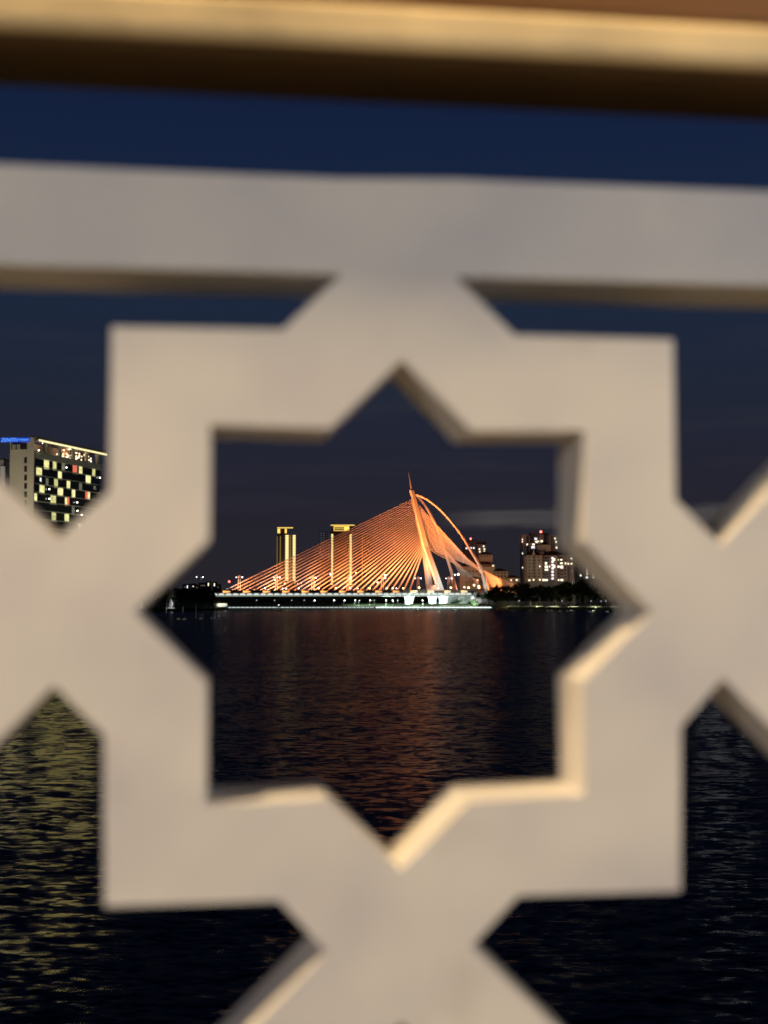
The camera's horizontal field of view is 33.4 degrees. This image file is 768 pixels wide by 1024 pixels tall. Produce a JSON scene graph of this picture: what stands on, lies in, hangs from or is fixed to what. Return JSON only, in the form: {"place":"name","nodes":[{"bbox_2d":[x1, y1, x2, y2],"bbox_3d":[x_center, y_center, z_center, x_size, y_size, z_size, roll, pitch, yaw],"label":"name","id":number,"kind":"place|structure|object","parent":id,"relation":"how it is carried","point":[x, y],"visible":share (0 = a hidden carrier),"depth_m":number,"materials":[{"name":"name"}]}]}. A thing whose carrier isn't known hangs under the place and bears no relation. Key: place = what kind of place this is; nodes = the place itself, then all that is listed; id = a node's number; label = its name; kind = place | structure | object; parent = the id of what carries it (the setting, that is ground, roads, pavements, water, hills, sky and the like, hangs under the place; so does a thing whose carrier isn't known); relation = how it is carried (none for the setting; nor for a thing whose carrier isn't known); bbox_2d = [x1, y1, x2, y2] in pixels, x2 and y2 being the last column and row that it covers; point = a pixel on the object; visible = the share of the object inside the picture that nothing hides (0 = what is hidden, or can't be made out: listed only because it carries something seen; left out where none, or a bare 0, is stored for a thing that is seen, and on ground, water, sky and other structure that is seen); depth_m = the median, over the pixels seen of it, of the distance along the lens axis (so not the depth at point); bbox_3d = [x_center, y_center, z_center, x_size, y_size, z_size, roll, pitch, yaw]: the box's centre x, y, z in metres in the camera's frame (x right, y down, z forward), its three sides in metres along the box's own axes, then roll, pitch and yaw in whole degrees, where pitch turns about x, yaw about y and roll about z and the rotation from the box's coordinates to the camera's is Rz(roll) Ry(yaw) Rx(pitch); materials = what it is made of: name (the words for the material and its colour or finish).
{"place":"outdoors","nodes":[
{"label":"outdoors","id":0,"kind":"place"},
{"bbox_2d":[0,458,9,482],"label":"building","id":1,"kind":"structure","parent":0,"point":[5,469],"depth_m":565.44,"materials":[{"name":"concrete"}]},
{"bbox_2d":[1,436,106,534],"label":"hotel","id":2,"kind":"structure","parent":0,"point":[57,488],"depth_m":513.60,"materials":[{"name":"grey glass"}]},
{"bbox_2d":[36,467,42,476],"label":"window","id":3,"kind":"structure","parent":2,"relation":"in","point":[38,470],"depth_m":500.10,"materials":[{"name":"yellow glass"}]},
{"bbox_2d":[39,485,44,494],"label":"window","id":4,"kind":"structure","parent":2,"relation":"in","point":[41,490],"depth_m":502.05,"materials":[{"name":"yellow glass"}]},
{"bbox_2d":[44,460,49,469],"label":"window","id":5,"kind":"structure","parent":2,"relation":"in","point":[46,463],"depth_m":505.99,"materials":[{"name":"yellow glass"}]},
{"bbox_2d":[50,495,56,504],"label":"window","id":6,"kind":"structure","parent":2,"relation":"in","point":[53,498],"depth_m":510.09,"materials":[{"name":"yellow glass"}]},
{"bbox_2d":[51,512,56,521],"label":"window","id":7,"kind":"structure","parent":2,"relation":"in","point":[53,514],"depth_m":510.58,"materials":[{"name":"yellow glass"}]},
{"bbox_2d":[53,461,56,470],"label":"window","id":8,"kind":"structure","parent":2,"relation":"in","point":[54,463],"depth_m":511.96,"materials":[{"name":"yellow glass"}]},
{"bbox_2d":[54,479,57,487],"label":"window","id":9,"kind":"structure","parent":2,"relation":"in","point":[55,480],"depth_m":512.46,"materials":[{"name":"yellow glass"}]},
{"bbox_2d":[58,471,61,479],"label":"window","id":10,"kind":"structure","parent":2,"relation":"in","point":[59,473],"depth_m":515.59,"materials":[{"name":"yellow glass"}]},
{"bbox_2d":[57,488,63,496],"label":"window","id":11,"kind":"structure","parent":2,"relation":"in","point":[60,490],"depth_m":516.10,"materials":[{"name":"yellow glass"}]},
{"bbox_2d":[65,514,69,521],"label":"window","id":12,"kind":"structure","parent":2,"relation":"in","point":[66,515],"depth_m":520.53,"materials":[{"name":"yellow glass"}]},
{"bbox_2d":[72,465,77,474],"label":"window","id":13,"kind":"structure","parent":2,"relation":"in","point":[74,467],"depth_m":527.44,"materials":[{"name":"red glass"}]},
{"bbox_2d":[85,475,91,484],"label":"window","id":14,"kind":"structure","parent":2,"relation":"in","point":[88,478],"depth_m":538.63,"materials":[{"name":"yellow glass"}]},
{"bbox_2d":[269,527,312,600],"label":"residential tower","id":15,"kind":"structure","parent":0,"point":[286,546],"depth_m":1399.56,"materials":[{"name":"yellow concrete"}]},
{"bbox_2d":[319,532,331,589],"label":"residential tower","id":16,"kind":"structure","parent":0,"point":[324,536],"depth_m":1699.31,"materials":[{"name":"grey"}]},
{"bbox_2d":[326,525,372,600],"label":"residential tower","id":17,"kind":"structure","parent":0,"point":[336,530],"depth_m":1399.46,"materials":[{"name":"beige concrete"}]},
{"bbox_2d":[228,606,493,606],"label":"promenade","id":18,"kind":"structure","parent":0,"point":[361,606],"depth_m":892.15,"materials":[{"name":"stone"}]},
{"bbox_2d":[358,534,370,589],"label":"residential tower","id":19,"kind":"structure","parent":0,"point":[365,577],"depth_m":1419.33,"materials":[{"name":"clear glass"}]},
{"bbox_2d":[142,596,619,610],"bbox_3d":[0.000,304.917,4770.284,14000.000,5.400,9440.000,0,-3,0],"label":"lake bank","id":20,"kind":"structure","parent":0,"point":[157,606],"depth_m":890.61,"materials":[{"name":"black plant"}]},
{"bbox_2d":[163,591,171,605],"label":"tree","id":21,"kind":"object","parent":20,"relation":"on","point":[167,595],"visible":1,"depth_m":807.36,"materials":[{"name":"green plant"}]},
{"bbox_2d":[168,599,172,607],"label":"sail sculpture","id":22,"kind":"object","parent":20,"relation":"on","point":[171,604],"visible":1,"depth_m":800.02,"materials":[{"name":"stone"}]},
{"bbox_2d":[171,587,178,607],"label":"tree","id":23,"kind":"object","parent":20,"relation":"on","point":[174,596],"visible":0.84,"depth_m":818.68,"materials":[{"name":"green plant"}]},
{"bbox_2d":[182,584,188,589],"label":"distant block","id":24,"kind":"structure","parent":20,"relation":"on","point":[184,585],"depth_m":2295.94,"materials":[{"name":"concrete"}]},
{"bbox_2d":[191,583,196,589],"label":"distant block","id":25,"kind":"structure","parent":20,"relation":"on","point":[193,585],"depth_m":2296.05,"materials":[{"name":"concrete"}]},
{"bbox_2d":[192,588,198,607],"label":"tree","id":26,"kind":"object","parent":20,"relation":"on","point":[196,597],"visible":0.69,"depth_m":817.04,"materials":[{"name":"green plant"}]},
{"bbox_2d":[199,583,206,589],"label":"distant block","id":27,"kind":"structure","parent":20,"relation":"on","point":[202,585],"depth_m":2296.12,"materials":[{"name":"concrete"}]},
{"bbox_2d":[206,581,211,589],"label":"distant block","id":28,"kind":"structure","parent":20,"relation":"on","point":[208,586],"depth_m":2296.27,"materials":[{"name":"concrete"}]},
{"bbox_2d":[212,582,216,589],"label":"distant block","id":29,"kind":"structure","parent":20,"relation":"on","point":[213,586],"depth_m":2296.12,"materials":[{"name":"concrete"}]},
{"bbox_2d":[215,584,220,589],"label":"distant block","id":30,"kind":"structure","parent":20,"relation":"on","point":[218,586],"depth_m":2296.01,"materials":[{"name":"concrete"}]},
{"bbox_2d":[216,601,227,606],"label":"pavilion","id":31,"kind":"structure","parent":20,"relation":"on","point":[221,605],"depth_m":856.73,"materials":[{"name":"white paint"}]},
{"bbox_2d":[157,472,532,605],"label":"cable stayed bridge","id":32,"kind":"structure","parent":20,"relation":"on","point":[432,592],"depth_m":922.52,"materials":[{"name":"metal"}]},
{"bbox_2d":[228,607,490,607],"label":"light strip","id":33,"kind":"object","parent":20,"relation":"on","point":[359,607],"visible":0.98,"depth_m":889.91,"materials":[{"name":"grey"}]},
{"bbox_2d":[149,588,612,602],"bbox_3d":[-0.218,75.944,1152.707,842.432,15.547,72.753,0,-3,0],"label":"wood","id":34,"kind":"object","parent":20,"relation":"on","point":[376,599],"visible":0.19,"depth_m":1131.79,"materials":[{"name":"green plant"}]},
{"bbox_2d":[338,604,485,605],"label":"grass slope","id":35,"kind":"structure","parent":20,"relation":"on","point":[410,605],"depth_m":904.39,"materials":[{"name":"green plant"}]},
{"bbox_2d":[470,599,478,605],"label":"shrub","id":36,"kind":"object","parent":35,"relation":"on","point":[475,603],"visible":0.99,"depth_m":901.82,"materials":[{"name":"green plant"}]},
{"bbox_2d":[474,592,483,598],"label":"shrub","id":37,"kind":"object","parent":35,"relation":"on","point":[477,596],"visible":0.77,"depth_m":929.26,"materials":[{"name":"green plant"}]},
{"bbox_2d":[451,599,459,603],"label":"shrub","id":38,"kind":"object","parent":20,"relation":"on","point":[456,601],"visible":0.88,"depth_m":932.11,"materials":[{"name":"green plant"}]},
{"bbox_2d":[463,538,485,563],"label":"apartment tower","id":39,"kind":"structure","parent":20,"relation":"on","point":[477,548],"depth_m":1121.83,"materials":[{"name":"concrete"}]},
{"bbox_2d":[484,589,494,600],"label":"tree","id":40,"kind":"object","parent":20,"relation":"on","point":[489,593],"visible":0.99,"depth_m":882.10,"materials":[{"name":"green plant"}]},
{"bbox_2d":[459,551,519,589],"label":"stepped apartments","id":41,"kind":"structure","parent":20,"relation":"on","point":[485,560],"depth_m":1031.14,"materials":[{"name":"concrete"}]},
{"bbox_2d":[492,596,497,604],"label":"tree","id":42,"kind":"object","parent":20,"relation":"on","point":[494,598],"visible":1,"depth_m":863.09,"materials":[{"name":"green plant"}]},
{"bbox_2d":[492,585,503,606],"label":"tree","id":43,"kind":"object","parent":20,"relation":"on","point":[496,588],"visible":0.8,"depth_m":885.04,"materials":[{"name":"green plant"}]},
{"bbox_2d":[496,590,505,606],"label":"tree","id":44,"kind":"object","parent":20,"relation":"on","point":[501,596],"visible":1,"depth_m":863.57,"materials":[{"name":"green plant"}]},
{"bbox_2d":[500,585,509,606],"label":"tree","id":45,"kind":"object","parent":20,"relation":"on","point":[505,588],"visible":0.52,"depth_m":891.24,"materials":[{"name":"green plant"}]},
{"bbox_2d":[505,591,514,606],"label":"tree","id":46,"kind":"object","parent":20,"relation":"on","point":[510,594],"visible":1,"depth_m":861.82,"materials":[{"name":"green plant"}]},
{"bbox_2d":[508,582,521,605],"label":"tree","id":47,"kind":"object","parent":20,"relation":"on","point":[515,588],"visible":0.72,"depth_m":883.21,"materials":[{"name":"green plant"}]},
{"bbox_2d":[516,587,527,606],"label":"tree","id":48,"kind":"object","parent":20,"relation":"on","point":[521,592],"visible":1,"depth_m":860.86,"materials":[{"name":"green plant"}]},
{"bbox_2d":[520,582,530,605],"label":"tree","id":49,"kind":"object","parent":20,"relation":"on","point":[526,585],"visible":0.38,"depth_m":888.11,"materials":[{"name":"green plant"}]},
{"bbox_2d":[525,588,538,601],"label":"tree","id":50,"kind":"object","parent":20,"relation":"on","point":[530,592],"visible":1,"depth_m":863.29,"materials":[{"name":"green plant"}]},
{"bbox_2d":[532,585,543,605],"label":"tree","id":51,"kind":"object","parent":20,"relation":"on","point":[539,588],"visible":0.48,"depth_m":882.93,"materials":[{"name":"green plant"}]},
{"bbox_2d":[538,590,548,605],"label":"tree","id":52,"kind":"object","parent":20,"relation":"on","point":[544,593],"visible":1,"depth_m":859.30,"materials":[{"name":"green plant"}]},
{"bbox_2d":[543,586,555,605],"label":"tree","id":53,"kind":"object","parent":20,"relation":"on","point":[548,588],"visible":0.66,"depth_m":893.54,"materials":[{"name":"green plant"}]},
{"bbox_2d":[524,542,574,604],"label":"apartment block","id":54,"kind":"structure","parent":20,"relation":"on","point":[550,568],"depth_m":1010.94,"materials":[{"name":"concrete"}]},
{"bbox_2d":[550,593,559,603],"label":"tree","id":55,"kind":"object","parent":20,"relation":"on","point":[555,596],"visible":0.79,"depth_m":864.76,"materials":[{"name":"green plant"}]},
{"bbox_2d":[550,583,564,605],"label":"tree","id":56,"kind":"object","parent":20,"relation":"on","point":[556,588],"visible":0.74,"depth_m":888.05,"materials":[{"name":"green plant"}]},
{"bbox_2d":[508,606,616,606],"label":"wall","id":57,"kind":"structure","parent":20,"relation":"on","point":[564,606],"depth_m":857.02,"materials":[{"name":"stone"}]},
{"bbox_2d":[558,587,570,598],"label":"tree","id":58,"kind":"object","parent":20,"relation":"on","point":[563,593],"visible":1,"depth_m":861.64,"materials":[{"name":"green plant"}]},
{"bbox_2d":[561,581,574,596],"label":"tree","id":59,"kind":"object","parent":20,"relation":"on","point":[566,584],"visible":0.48,"depth_m":885.47,"materials":[{"name":"green plant"}]},
{"bbox_2d":[568,586,580,605],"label":"tree","id":60,"kind":"object","parent":20,"relation":"on","point":[571,594],"visible":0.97,"depth_m":859.28,"materials":[{"name":"green plant"}]},
{"bbox_2d":[569,579,585,605],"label":"tree","id":61,"kind":"object","parent":20,"relation":"on","point":[580,583],"visible":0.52,"depth_m":884.32,"materials":[{"name":"green plant"}]},
{"bbox_2d":[575,584,593,605],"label":"tree","id":62,"kind":"object","parent":20,"relation":"on","point":[586,590],"visible":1,"depth_m":853.72,"materials":[{"name":"green plant"}]},
{"bbox_2d":[584,582,598,605],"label":"tree","id":63,"kind":"object","parent":20,"relation":"on","point":[594,588],"visible":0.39,"depth_m":873.14,"materials":[{"name":"green plant"}]},
{"bbox_2d":[591,591,602,600],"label":"tree","id":64,"kind":"object","parent":20,"relation":"on","point":[595,595],"visible":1,"depth_m":844.17,"materials":[{"name":"green plant"}]},
{"bbox_2d":[598,588,604,605],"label":"tree","id":65,"kind":"object","parent":20,"relation":"on","point":[600,591],"visible":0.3,"depth_m":874.37,"materials":[{"name":"green plant"}]},
{"bbox_2d":[0,0,767,1023],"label":"balustrade","id":66,"kind":"object","parent":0,"point":[400,280],"visible":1,"depth_m":0.55,"materials":[{"name":"paint"}]},
{"bbox_2d":[0,609,767,1023],"bbox_3d":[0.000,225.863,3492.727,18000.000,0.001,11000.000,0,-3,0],"label":"water","id":67,"kind":"structure","parent":0,"point":[386,727],"depth_m":76.30,"materials":[{"name":"black liquid"}]},
{"bbox_2d":[0,85,767,589],"label":"sky","id":68,"kind":"structure","parent":0,"point":[55,346],"materials":[{"name":"blue"}]},
{"bbox_2d":[520,531,557,584],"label":"apartment tower","id":69,"kind":"structure","parent":0,"point":[529,542],"depth_m":1091.77,"materials":[{"name":"concrete"}]},
{"bbox_2d":[574,562,581,603],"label":"apartment tower","id":70,"kind":"structure","parent":0,"point":[577,573],"depth_m":1058.74,"materials":[{"name":"concrete"}]},
{"bbox_2d":[581,570,589,603],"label":"apartment tower","id":71,"kind":"structure","parent":0,"point":[585,577],"depth_m":1058.57,"materials":[{"name":"concrete"}]},
{"bbox_2d":[590,579,604,603],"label":"apartment tower","id":72,"kind":"structure","parent":0,"point":[599,601],"depth_m":1057.51,"materials":[{"name":"concrete"}]}
]}

